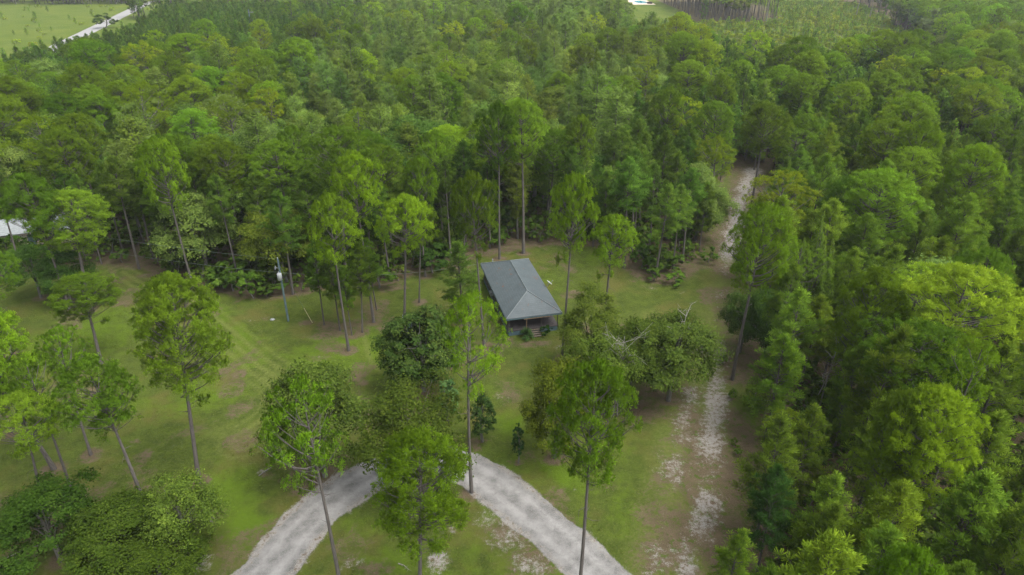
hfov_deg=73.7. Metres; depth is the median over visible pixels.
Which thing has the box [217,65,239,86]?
pine tree
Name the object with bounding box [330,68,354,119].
cypress tree
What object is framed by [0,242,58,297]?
oak tree
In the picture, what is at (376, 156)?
oak tree
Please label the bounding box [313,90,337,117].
cypress tree
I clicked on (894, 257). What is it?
young pine
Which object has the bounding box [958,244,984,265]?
young pine
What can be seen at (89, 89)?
pine tree
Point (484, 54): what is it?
cypress tree
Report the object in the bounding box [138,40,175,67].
pine tree
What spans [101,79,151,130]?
pine tree
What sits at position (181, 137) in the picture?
pine tree
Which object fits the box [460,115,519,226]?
pine tree
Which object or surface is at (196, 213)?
oak tree
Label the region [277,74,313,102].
oak tree
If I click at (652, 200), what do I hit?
young pine
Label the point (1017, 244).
young pine
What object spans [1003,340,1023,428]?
young pine
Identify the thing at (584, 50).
pine tree
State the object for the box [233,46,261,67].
pine tree
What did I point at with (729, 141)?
young pine
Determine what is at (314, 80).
cypress tree
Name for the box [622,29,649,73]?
cypress tree
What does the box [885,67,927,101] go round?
pine tree
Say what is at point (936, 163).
young pine
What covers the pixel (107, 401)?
pine tree
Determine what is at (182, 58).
pine tree
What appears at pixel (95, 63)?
pine tree
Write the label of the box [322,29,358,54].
pine tree
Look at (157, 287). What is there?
pine tree
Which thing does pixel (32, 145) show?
pine tree
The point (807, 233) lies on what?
young pine
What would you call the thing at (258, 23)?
pine tree
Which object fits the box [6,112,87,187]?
oak tree
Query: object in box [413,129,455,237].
pine tree
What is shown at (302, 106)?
oak tree
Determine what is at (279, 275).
utility pole
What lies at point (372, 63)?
pine tree
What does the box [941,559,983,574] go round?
young pine
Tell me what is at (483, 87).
cypress tree
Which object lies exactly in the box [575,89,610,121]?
oak tree
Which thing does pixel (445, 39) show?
pine tree
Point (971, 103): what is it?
pine tree
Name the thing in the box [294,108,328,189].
cypress tree
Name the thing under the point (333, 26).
pine tree
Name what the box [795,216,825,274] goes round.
young pine
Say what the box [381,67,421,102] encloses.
pine tree
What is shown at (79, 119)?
pine tree
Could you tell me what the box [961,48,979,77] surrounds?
pine tree
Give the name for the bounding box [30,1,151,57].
road
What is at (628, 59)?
cypress tree
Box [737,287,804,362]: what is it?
oak tree
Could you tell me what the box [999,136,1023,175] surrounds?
young pine
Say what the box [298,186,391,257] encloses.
oak tree
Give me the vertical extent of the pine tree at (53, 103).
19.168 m
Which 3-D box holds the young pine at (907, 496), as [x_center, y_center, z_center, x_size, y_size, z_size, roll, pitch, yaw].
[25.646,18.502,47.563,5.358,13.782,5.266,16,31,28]
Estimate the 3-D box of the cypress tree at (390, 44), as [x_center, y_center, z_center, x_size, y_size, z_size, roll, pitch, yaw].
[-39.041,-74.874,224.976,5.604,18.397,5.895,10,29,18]
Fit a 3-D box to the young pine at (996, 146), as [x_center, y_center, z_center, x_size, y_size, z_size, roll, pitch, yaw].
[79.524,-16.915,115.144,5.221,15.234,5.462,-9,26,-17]
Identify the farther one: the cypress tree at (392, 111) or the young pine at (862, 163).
the cypress tree at (392, 111)
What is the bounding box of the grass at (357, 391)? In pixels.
[0,252,758,573]
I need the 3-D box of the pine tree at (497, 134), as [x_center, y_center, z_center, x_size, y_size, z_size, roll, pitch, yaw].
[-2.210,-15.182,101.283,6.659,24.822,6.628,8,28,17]
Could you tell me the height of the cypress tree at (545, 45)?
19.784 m
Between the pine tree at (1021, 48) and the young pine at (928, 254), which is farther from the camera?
the pine tree at (1021, 48)
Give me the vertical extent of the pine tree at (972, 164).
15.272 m
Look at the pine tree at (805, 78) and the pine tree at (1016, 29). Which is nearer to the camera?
the pine tree at (805, 78)
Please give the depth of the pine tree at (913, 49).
177.85 m
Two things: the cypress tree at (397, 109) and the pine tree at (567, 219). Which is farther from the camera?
the cypress tree at (397, 109)
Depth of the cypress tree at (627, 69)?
162.25 m
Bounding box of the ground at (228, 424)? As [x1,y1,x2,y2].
[0,0,1023,574]
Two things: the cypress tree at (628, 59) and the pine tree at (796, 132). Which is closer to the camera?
the pine tree at (796, 132)
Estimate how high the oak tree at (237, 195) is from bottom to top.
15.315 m
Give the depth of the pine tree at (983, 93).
146.34 m
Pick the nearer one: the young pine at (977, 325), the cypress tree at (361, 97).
the young pine at (977, 325)
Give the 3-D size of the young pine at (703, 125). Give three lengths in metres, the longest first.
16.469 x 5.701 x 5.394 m
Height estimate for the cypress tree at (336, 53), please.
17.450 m
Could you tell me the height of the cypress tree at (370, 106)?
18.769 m
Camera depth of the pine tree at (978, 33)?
210.99 m
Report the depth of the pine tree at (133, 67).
156.84 m
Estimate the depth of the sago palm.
85.91 m
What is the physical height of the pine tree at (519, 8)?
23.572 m
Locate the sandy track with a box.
[615,168,766,574]
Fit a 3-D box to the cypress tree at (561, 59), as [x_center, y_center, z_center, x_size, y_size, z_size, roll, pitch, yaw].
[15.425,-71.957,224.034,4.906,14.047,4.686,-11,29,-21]
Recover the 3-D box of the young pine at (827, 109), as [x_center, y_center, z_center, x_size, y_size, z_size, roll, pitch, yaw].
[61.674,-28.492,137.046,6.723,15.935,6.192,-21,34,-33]
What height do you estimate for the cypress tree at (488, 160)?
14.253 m
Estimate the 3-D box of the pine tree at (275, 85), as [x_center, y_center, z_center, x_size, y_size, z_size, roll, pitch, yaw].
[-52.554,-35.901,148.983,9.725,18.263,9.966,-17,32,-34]
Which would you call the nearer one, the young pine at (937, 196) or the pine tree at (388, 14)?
the young pine at (937, 196)
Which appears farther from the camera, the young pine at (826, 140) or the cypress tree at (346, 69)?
the cypress tree at (346, 69)
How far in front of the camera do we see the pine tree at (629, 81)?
153.15 m
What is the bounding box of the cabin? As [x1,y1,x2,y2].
[480,258,561,336]
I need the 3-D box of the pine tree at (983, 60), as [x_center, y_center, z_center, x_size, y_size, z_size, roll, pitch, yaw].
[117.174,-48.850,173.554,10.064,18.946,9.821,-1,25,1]
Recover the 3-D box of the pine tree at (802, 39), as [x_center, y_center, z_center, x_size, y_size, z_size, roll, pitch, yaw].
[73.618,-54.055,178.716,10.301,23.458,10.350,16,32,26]
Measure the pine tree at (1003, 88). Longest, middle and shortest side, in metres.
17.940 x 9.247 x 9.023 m
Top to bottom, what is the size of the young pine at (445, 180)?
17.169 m
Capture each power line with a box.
[2,220,272,258]
[11,234,267,271]
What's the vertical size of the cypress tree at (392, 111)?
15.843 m
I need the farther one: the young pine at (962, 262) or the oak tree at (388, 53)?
the oak tree at (388, 53)
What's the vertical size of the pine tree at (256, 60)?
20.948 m
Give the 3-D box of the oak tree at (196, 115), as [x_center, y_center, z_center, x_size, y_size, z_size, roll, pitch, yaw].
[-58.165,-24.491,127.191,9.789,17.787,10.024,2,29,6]
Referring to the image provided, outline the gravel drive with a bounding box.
[216,436,619,574]
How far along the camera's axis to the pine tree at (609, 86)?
150.83 m
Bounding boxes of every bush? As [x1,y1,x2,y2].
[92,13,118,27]
[204,268,223,286]
[207,261,244,290]
[232,270,265,298]
[256,281,273,296]
[368,265,397,287]
[413,242,449,272]
[539,325,553,335]
[629,244,652,266]
[646,267,663,280]
[665,270,685,286]
[719,352,727,363]
[728,388,738,398]
[730,437,737,445]
[732,445,742,454]
[739,381,770,409]
[774,506,817,548]
[797,434,837,465]
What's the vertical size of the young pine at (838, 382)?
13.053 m
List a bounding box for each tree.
[0,58,17,85]
[0,75,43,128]
[0,93,29,159]
[0,114,15,142]
[0,137,15,217]
[0,142,52,209]
[0,171,70,309]
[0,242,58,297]
[0,250,22,352]
[0,307,56,470]
[0,387,60,523]
[0,464,103,574]
[1,128,57,170]
[2,114,64,188]
[2,349,75,501]
[3,80,51,121]
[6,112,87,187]
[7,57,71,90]
[20,186,115,309]
[23,141,53,190]
[29,71,72,99]
[30,246,101,301]
[32,80,51,124]
[33,324,100,455]
[35,124,101,238]
[39,92,89,186]
[40,353,149,518]
[42,111,115,231]
[42,271,124,363]
[47,76,69,109]
[52,482,194,574]
[53,129,97,217]
[54,61,110,99]
[60,36,106,61]
[60,71,99,94]
[64,38,118,76]
[65,83,114,150]
[72,54,109,71]
[76,93,129,154]
[77,71,110,95]
[85,117,115,163]
[85,159,137,221]
[94,514,214,574]
[99,137,145,243]
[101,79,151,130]
[102,52,127,73]
[102,63,149,89]
[106,64,152,97]
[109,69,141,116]
[109,73,154,113]
[112,102,158,155]
[112,114,154,227]
[114,44,150,76]
[116,81,176,135]
[119,40,164,77]
[126,270,234,482]
[127,112,165,153]
[130,467,237,561]
[131,134,197,255]
[134,135,191,278]
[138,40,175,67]
[140,39,172,64]
[141,29,166,54]
[142,54,189,98]
[143,66,175,128]
[145,190,242,269]
[152,109,172,139]
[153,100,226,139]
[160,132,198,235]
[162,46,192,71]
[164,102,243,134]
[165,32,213,62]
[165,33,191,63]
[165,74,214,110]
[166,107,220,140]
[173,131,242,186]
[179,143,246,212]
[182,62,203,77]
[184,50,202,74]
[187,50,213,71]
[188,133,244,253]
[189,65,234,100]
[190,18,220,44]
[193,32,229,64]
[195,141,260,254]
[200,91,272,141]
[201,94,250,140]
[201,145,235,206]
[204,41,237,91]
[213,70,254,97]
[216,72,250,101]
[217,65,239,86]
[219,46,240,66]
[230,53,279,104]
[230,121,284,153]
[231,127,294,209]
[232,42,258,60]
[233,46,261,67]
[233,208,321,281]
[234,108,278,172]
[236,78,267,108]
[239,138,311,259]
[245,80,290,115]
[245,87,284,132]
[247,37,262,49]
[248,19,271,42]
[249,371,348,574]
[250,29,273,50]
[251,169,275,212]
[254,49,285,80]
[254,353,381,477]
[256,66,278,123]
[269,63,287,105]
[269,116,293,196]
[271,32,291,64]
[271,96,307,133]
[273,125,320,180]
[277,71,308,124]
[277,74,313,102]
[278,36,317,90]
[282,20,305,38]
[283,113,326,137]
[284,55,314,110]
[287,93,307,148]
[291,112,307,140]
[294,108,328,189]
[295,54,314,83]
[296,12,323,38]
[297,137,341,183]
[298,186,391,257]
[301,124,381,276]
[302,41,319,105]
[303,19,327,45]
[306,86,340,111]
[306,189,363,350]
[307,72,322,113]
[307,118,326,156]
[308,58,331,92]
[308,58,335,102]
[311,37,329,73]
[313,58,338,111]
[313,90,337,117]
[319,91,335,119]
[319,108,367,138]
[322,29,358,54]
[325,42,346,72]
[325,98,348,138]
[326,19,343,31]
[327,55,343,96]
[327,149,385,322]
[330,49,341,74]
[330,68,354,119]
[335,57,364,120]
[336,47,377,95]
[336,129,398,232]
[337,31,366,100]
[341,107,385,132]
[343,23,368,44]
[345,134,396,204]
[346,364,479,492]
[351,93,370,127]
[352,115,362,134]
[358,15,376,33]
[360,33,378,59]
[360,50,374,87]
[360,103,398,192]
[361,79,379,113]
[362,79,397,107]
[362,98,391,132]
[362,142,405,246]
[364,422,471,574]
[368,39,385,78]
[369,302,464,391]
[371,63,399,98]
[372,64,389,112]
[373,192,434,326]
[376,56,399,106]
[376,83,398,117]
[376,112,466,199]
[377,147,404,236]
[380,44,419,66]
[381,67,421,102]
[382,12,397,33]
[383,101,409,160]
[384,31,399,57]
[386,105,399,123]
[389,9,411,26]
[390,46,409,68]
[392,106,414,124]
[394,74,436,118]
[394,120,424,172]
[399,8,424,30]
[400,58,421,77]
[400,154,439,276]
[402,44,416,63]
[405,63,420,114]
[406,200,440,302]
[408,53,438,75]
[410,71,452,123]
[412,37,434,74]
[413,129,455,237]
[413,153,436,233]
[414,33,427,56]
[416,54,440,111]
[416,72,464,122]
[421,94,465,128]
[422,123,479,217]
[423,145,476,201]
[428,41,448,56]
[429,32,446,53]
[433,16,452,34]
[433,60,468,123]
[435,50,467,81]
[436,47,453,67]
[436,288,513,493]
[437,379,458,420]
[438,20,464,54]
[440,33,459,49]
[442,58,473,86]
[446,42,459,58]
[448,169,502,346]
[449,90,471,120]
[451,35,468,62]
[451,51,461,86]
[457,98,480,136]
[460,93,473,119]
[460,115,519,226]
[461,134,489,204]
[462,73,476,96]
[462,114,475,138]
[463,17,485,48]
[463,57,477,96]
[463,98,494,153]
[464,44,472,62]
[465,40,514,88]
[466,38,480,63]
[467,67,491,103]
[467,87,505,101]
[470,89,492,118]
[470,391,497,442]
[471,10,487,26]
[471,100,519,259]
[474,9,496,27]
[475,40,497,86]
[475,84,489,111]
[478,68,491,86]
[479,148,501,184]
[485,93,519,115]
[486,19,511,43]
[487,58,524,86]
[488,126,573,201]
[489,7,512,27]
[489,58,523,116]
[491,97,550,253]
[492,44,509,61]
[496,28,522,48]
[499,39,519,86]
[500,73,528,96]
[502,160,531,238]
[503,96,538,130]
[504,5,523,26]
[504,64,527,99]
[505,118,532,204]
[507,3,535,32]
[509,44,531,73]
[511,422,524,463]
[515,38,538,67]
[515,74,550,107]
[518,74,537,101]
[519,354,599,458]
[523,64,542,73]
[523,66,540,98]
[525,42,540,67]
[529,127,583,235]
[531,85,580,124]
[531,118,568,215]
[533,50,554,113]
[534,40,555,73]
[534,68,564,87]
[540,22,561,59]
[543,105,557,123]
[544,31,564,70]
[544,71,573,117]
[545,350,642,574]
[546,171,601,359]
[549,125,603,156]
[553,277,622,363]
[553,330,646,418]
[555,84,580,125]
[558,96,577,124]
[559,47,565,71]
[560,73,586,101]
[561,45,579,84]
[562,113,597,215]
[566,19,583,42]
[567,44,601,79]
[572,32,598,58]
[573,63,594,118]
[573,157,594,215]
[574,154,619,189]
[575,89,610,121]
[575,164,647,227]
[580,61,611,141]
[580,75,620,144]
[582,127,601,167]
[583,12,606,34]
[590,213,641,310]
[593,48,620,94]
[595,27,622,60]
[596,83,636,164]
[596,118,612,156]
[597,49,607,67]
[599,322,648,414]
[600,312,675,393]
[602,36,621,64]
[603,13,620,27]
[609,75,642,102]
[611,65,620,77]
[612,26,634,69]
[613,54,640,92]
[614,58,625,76]
[614,308,733,401]
[620,57,639,87]
[620,66,635,95]
[621,93,667,126]
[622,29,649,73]
[625,55,660,97]
[627,25,640,48]
[632,72,667,97]
[636,37,653,66]
[637,68,652,96]
[638,39,660,66]
[640,26,668,50]
[644,118,673,150]
[648,86,686,177]
[650,47,670,84]
[658,15,686,42]
[660,64,691,74]
[662,31,693,65]
[663,33,702,68]
[663,95,704,172]
[667,11,693,39]
[667,59,713,100]
[667,302,694,380]
[675,160,741,241]
[676,66,699,105]
[683,21,699,33]
[685,23,712,46]
[688,30,712,55]
[688,100,734,149]
[691,38,723,70]
[691,135,736,230]
[696,27,718,42]
[697,63,735,101]
[705,73,737,120]
[716,288,767,352]
[720,201,799,380]
[724,59,756,92]
[730,30,772,69]
[737,100,795,208]
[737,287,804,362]
[742,169,822,286]
[755,64,802,151]
[762,407,803,440]
[766,45,794,82]
[775,127,822,169]
[776,240,836,340]
[778,34,820,101]
[778,36,801,54]
[779,72,827,119]
[781,113,821,176]
[787,49,830,90]
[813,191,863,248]
[816,350,839,400]
[819,174,867,273]
[819,336,841,404]
[821,51,852,86]
[825,81,874,126]
[826,264,913,433]
[832,37,863,63]
[838,168,934,270]
[842,77,874,103]
[844,444,957,529]
[846,33,876,62]
[850,313,979,479]
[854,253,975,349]
[855,117,924,167]
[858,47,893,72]
[862,29,903,69]
[862,68,909,114]
[862,387,940,524]
[866,541,948,574]
[872,104,917,167]
[874,54,911,76]
[874,90,924,119]
[876,59,918,91]
[876,260,972,393]
[877,98,940,158]
[877,377,992,525]
[879,31,921,58]
[884,90,939,124]
[884,200,917,254]
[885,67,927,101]
[886,145,942,191]
[889,54,920,91]
[893,118,946,170]
[894,44,931,65]
[896,47,929,73]
[896,261,1023,431]
[904,56,937,92]
[914,333,1004,531]
[915,236,958,256]
[921,52,965,96]
[923,67,956,97]
[925,60,960,93]
[925,74,973,121]
[927,47,958,99]
[928,34,952,52]
[935,142,1011,237]
[938,246,1016,413]
[941,67,993,133]
[943,28,969,47]
[947,24,974,47]
[948,46,978,75]
[950,82,992,135]
[950,82,1008,134]
[952,150,987,186]
[953,102,973,128]
[955,37,988,57]
[957,29,989,49]
[960,56,1002,81]
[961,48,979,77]
[961,75,1006,125]
[964,116,1021,157]
[968,60,1013,86]
[972,24,995,32]
[975,47,1003,71]
[976,21,1011,37]
[978,84,1023,116]
[979,31,1021,51]
[988,38,1018,58]
[989,51,1023,83]
[990,29,1016,37]
[997,20,1023,33]
[1000,326,1023,502]
[1002,48,1023,71]
[1002,63,1023,109]
[1004,97,1023,112]
[1006,22,1023,40]
[1011,55,1023,86]
[1016,41,1023,55]
[1019,493,1023,565]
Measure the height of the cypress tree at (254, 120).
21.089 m
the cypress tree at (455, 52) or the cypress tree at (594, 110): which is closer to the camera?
the cypress tree at (594, 110)
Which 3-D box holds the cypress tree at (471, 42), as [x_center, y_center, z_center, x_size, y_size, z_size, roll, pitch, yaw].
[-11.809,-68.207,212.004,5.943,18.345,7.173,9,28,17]
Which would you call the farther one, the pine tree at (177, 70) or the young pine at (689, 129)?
the pine tree at (177, 70)
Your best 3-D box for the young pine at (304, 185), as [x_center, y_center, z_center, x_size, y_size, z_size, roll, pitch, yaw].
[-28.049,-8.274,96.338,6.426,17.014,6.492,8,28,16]
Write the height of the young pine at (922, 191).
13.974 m
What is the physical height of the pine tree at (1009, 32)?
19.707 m
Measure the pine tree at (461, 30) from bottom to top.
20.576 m
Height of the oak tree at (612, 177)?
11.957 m
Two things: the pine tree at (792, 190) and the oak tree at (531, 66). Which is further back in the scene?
the oak tree at (531, 66)
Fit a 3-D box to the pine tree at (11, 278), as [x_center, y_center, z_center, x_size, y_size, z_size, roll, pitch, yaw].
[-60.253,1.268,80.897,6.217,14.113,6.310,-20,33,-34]
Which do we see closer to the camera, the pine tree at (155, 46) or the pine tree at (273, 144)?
the pine tree at (273, 144)
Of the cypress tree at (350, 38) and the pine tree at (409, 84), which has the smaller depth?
the pine tree at (409, 84)
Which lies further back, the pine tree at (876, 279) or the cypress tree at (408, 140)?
the cypress tree at (408, 140)
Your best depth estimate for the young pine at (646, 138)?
110.66 m
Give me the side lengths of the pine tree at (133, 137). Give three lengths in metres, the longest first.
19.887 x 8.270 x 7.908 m
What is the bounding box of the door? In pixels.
[27,234,36,244]
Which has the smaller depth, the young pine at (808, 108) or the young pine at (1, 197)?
the young pine at (1, 197)
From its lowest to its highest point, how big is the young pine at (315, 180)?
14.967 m
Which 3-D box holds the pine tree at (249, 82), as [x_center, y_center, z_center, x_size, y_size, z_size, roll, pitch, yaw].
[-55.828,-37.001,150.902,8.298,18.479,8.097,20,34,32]
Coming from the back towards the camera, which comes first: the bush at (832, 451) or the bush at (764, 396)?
the bush at (764, 396)
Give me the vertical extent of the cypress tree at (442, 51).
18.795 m
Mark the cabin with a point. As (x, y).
(519, 293)
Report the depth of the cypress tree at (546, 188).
116.51 m
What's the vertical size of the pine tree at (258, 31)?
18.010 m
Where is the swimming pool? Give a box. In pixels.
[628,0,655,4]
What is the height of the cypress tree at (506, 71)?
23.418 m
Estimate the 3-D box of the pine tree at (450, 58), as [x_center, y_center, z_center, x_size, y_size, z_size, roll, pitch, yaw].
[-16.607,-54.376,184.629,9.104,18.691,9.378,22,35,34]
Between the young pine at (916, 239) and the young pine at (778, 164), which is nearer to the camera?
the young pine at (916, 239)
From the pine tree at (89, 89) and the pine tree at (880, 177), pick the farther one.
the pine tree at (89, 89)
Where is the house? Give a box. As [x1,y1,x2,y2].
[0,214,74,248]
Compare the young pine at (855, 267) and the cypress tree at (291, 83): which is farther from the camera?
the cypress tree at (291, 83)
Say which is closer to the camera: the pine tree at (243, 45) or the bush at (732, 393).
the bush at (732, 393)
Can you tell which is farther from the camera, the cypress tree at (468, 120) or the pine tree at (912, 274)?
the cypress tree at (468, 120)
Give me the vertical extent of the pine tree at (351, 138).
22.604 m
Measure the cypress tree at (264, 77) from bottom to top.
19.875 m
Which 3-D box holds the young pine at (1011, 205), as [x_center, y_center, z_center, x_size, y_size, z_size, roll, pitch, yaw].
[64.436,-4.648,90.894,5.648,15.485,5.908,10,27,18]
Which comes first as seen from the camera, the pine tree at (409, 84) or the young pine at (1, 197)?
the young pine at (1, 197)
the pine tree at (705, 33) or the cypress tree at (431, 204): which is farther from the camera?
the pine tree at (705, 33)
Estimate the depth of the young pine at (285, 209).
91.29 m
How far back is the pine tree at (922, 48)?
184.21 m
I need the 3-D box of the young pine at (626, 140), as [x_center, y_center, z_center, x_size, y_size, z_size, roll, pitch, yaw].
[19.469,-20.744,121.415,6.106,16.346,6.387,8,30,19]
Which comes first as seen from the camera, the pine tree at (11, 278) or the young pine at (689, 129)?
the pine tree at (11, 278)
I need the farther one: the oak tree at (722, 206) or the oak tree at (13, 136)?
the oak tree at (13, 136)
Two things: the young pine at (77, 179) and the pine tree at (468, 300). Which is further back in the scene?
the young pine at (77, 179)
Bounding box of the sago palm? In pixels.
[520,327,534,341]
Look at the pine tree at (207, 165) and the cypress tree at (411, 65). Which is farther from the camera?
the cypress tree at (411, 65)
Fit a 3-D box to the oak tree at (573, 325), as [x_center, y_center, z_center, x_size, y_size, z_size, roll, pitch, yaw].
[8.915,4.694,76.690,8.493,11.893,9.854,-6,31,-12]
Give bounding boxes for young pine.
[0,168,19,261]
[20,168,61,261]
[50,163,86,260]
[67,173,102,263]
[86,163,123,252]
[91,154,144,268]
[104,115,131,160]
[119,160,153,258]
[138,178,179,272]
[178,160,209,259]
[188,146,215,248]
[197,173,238,271]
[234,160,265,243]
[240,172,275,257]
[256,189,307,294]
[263,159,294,206]
[285,171,329,269]
[298,238,331,324]
[302,170,323,208]
[317,247,347,330]
[318,167,337,199]
[331,265,357,335]
[344,174,381,247]
[345,239,377,332]
[358,237,381,309]
[363,180,396,271]
[386,173,422,268]
[402,152,435,258]
[428,158,461,259]
[435,240,481,318]
[444,179,477,253]
[448,138,479,242]
[472,162,503,247]
[547,145,588,244]
[585,161,610,246]
[593,169,618,251]
[597,131,627,203]
[605,126,635,214]
[606,123,632,158]
[607,155,652,268]
[612,88,637,119]
[617,103,634,129]
[617,148,654,252]
[621,143,661,239]
[627,118,652,152]
[628,112,648,145]
[629,114,653,141]
[636,101,656,134]
[636,131,662,226]
[637,162,669,252]
[643,182,686,276]
[647,130,683,228]
[649,135,667,197]
[651,112,671,143]
[652,124,672,203]
[661,151,688,239]
[662,183,695,271]
[668,108,686,140]
[671,136,700,221]
[671,167,709,261]
[672,121,705,173]
[683,101,697,121]
[689,104,712,157]
[691,183,717,251]
[692,102,715,139]
[696,141,722,181]
[706,528,757,574]
[719,126,736,182]
[730,410,807,530]
[734,197,771,281]
[738,558,781,574]
[742,332,811,438]
[745,462,797,571]
[750,233,790,290]
[752,193,803,291]
[759,261,812,387]
[763,286,827,416]
[764,167,799,205]
[768,157,794,202]
[770,193,810,232]
[772,402,836,511]
[773,130,786,171]
[773,526,867,574]
[775,140,793,169]
[781,497,858,574]
[782,469,858,567]
[787,160,819,192]
[787,210,834,308]
[787,293,839,389]
[788,144,811,180]
[791,102,815,147]
[793,209,831,286]
[794,169,811,214]
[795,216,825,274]
[796,153,842,219]
[798,189,816,231]
[805,106,834,156]
[805,197,853,295]
[806,112,826,151]
[807,116,829,151]
[809,123,844,178]
[811,279,858,378]
[813,177,829,199]
[818,141,844,179]
[818,343,877,457]
[819,251,852,330]
[820,155,848,183]
[821,133,841,154]
[821,309,870,375]
[822,115,849,152]
[822,246,866,365]
[828,224,860,306]
[829,388,908,523]
[832,144,846,169]
[834,212,887,269]
[835,155,861,186]
[837,108,874,173]
[837,113,859,149]
[838,168,872,220]
[840,478,924,573]
[841,322,925,492]
[841,518,919,574]
[844,314,896,382]
[851,140,879,182]
[858,120,883,155]
[860,182,909,269]
[862,139,895,188]
[863,158,896,260]
[865,243,916,322]
[874,324,932,409]
[886,189,917,246]
[893,208,936,268]
[900,205,939,262]
[906,186,938,225]
[909,234,958,269]
[911,251,935,301]
[911,468,1013,574]
[914,176,927,196]
[915,151,944,188]
[917,183,949,243]
[921,150,958,197]
[929,192,993,260]
[930,172,955,221]
[931,135,959,199]
[936,249,981,351]
[936,289,997,376]
[938,409,1023,529]
[940,184,967,238]
[940,229,966,256]
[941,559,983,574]
[942,343,1001,414]
[946,338,1023,491]
[948,215,980,249]
[949,496,1023,574]
[956,134,974,174]
[957,349,1008,458]
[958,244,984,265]
[959,164,997,215]
[971,192,995,248]
[971,261,1015,334]
[974,142,1007,182]
[974,234,990,266]
[980,196,1023,264]
[980,469,1023,546]
[982,179,1021,264]
[985,176,1023,246]
[985,266,1021,341]
[986,192,1023,251]
[989,224,1023,288]
[992,173,1023,252]
[993,158,1022,182]
[994,295,1023,374]
[996,307,1023,411]
[998,333,1023,439]
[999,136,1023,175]
[1002,144,1023,182]
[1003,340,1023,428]
[1010,247,1023,286]
[1013,561,1023,574]
[1014,266,1023,296]
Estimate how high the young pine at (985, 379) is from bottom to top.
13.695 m
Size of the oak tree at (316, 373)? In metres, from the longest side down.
12.642 x 11.103 x 10.824 m
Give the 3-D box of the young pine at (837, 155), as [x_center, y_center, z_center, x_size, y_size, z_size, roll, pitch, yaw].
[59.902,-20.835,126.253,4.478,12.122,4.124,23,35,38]
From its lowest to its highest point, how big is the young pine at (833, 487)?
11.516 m
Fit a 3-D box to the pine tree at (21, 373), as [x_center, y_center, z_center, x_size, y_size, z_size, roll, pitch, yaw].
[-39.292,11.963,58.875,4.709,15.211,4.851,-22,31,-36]
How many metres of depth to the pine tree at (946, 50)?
184.58 m
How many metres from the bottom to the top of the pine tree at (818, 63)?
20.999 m
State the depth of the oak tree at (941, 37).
259.12 m
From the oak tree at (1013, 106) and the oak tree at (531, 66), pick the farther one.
the oak tree at (531, 66)
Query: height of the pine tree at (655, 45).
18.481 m
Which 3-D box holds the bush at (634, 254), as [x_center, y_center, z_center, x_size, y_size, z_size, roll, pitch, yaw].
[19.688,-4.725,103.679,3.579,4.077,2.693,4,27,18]
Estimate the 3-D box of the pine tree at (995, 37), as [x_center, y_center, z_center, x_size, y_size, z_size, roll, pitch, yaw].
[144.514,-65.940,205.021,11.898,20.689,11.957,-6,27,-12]
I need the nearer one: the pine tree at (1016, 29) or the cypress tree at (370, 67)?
the cypress tree at (370, 67)
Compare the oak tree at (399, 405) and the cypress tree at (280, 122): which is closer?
the oak tree at (399, 405)
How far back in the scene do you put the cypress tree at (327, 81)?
160.32 m
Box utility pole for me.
[274,257,289,321]
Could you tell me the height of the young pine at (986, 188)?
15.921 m
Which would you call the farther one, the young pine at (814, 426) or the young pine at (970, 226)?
the young pine at (970, 226)
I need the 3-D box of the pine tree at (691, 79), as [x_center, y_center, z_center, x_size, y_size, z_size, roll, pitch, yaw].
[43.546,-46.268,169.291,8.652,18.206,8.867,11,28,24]
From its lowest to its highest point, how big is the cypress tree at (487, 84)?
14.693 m
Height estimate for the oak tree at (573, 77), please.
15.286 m
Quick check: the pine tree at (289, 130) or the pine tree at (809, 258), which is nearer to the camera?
the pine tree at (809, 258)
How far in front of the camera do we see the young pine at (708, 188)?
106.32 m
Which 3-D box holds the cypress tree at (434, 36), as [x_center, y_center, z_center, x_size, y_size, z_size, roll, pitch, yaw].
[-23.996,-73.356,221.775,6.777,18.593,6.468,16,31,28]
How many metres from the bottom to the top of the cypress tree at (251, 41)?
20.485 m
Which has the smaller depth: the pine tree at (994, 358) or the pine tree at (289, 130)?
the pine tree at (994, 358)
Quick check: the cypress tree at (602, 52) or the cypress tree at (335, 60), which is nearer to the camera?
the cypress tree at (335, 60)
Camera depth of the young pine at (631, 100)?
146.29 m
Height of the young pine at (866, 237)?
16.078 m
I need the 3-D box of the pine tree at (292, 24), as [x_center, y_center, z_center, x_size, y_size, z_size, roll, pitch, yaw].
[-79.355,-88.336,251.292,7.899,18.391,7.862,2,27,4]
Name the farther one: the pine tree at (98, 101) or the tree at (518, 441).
the pine tree at (98, 101)

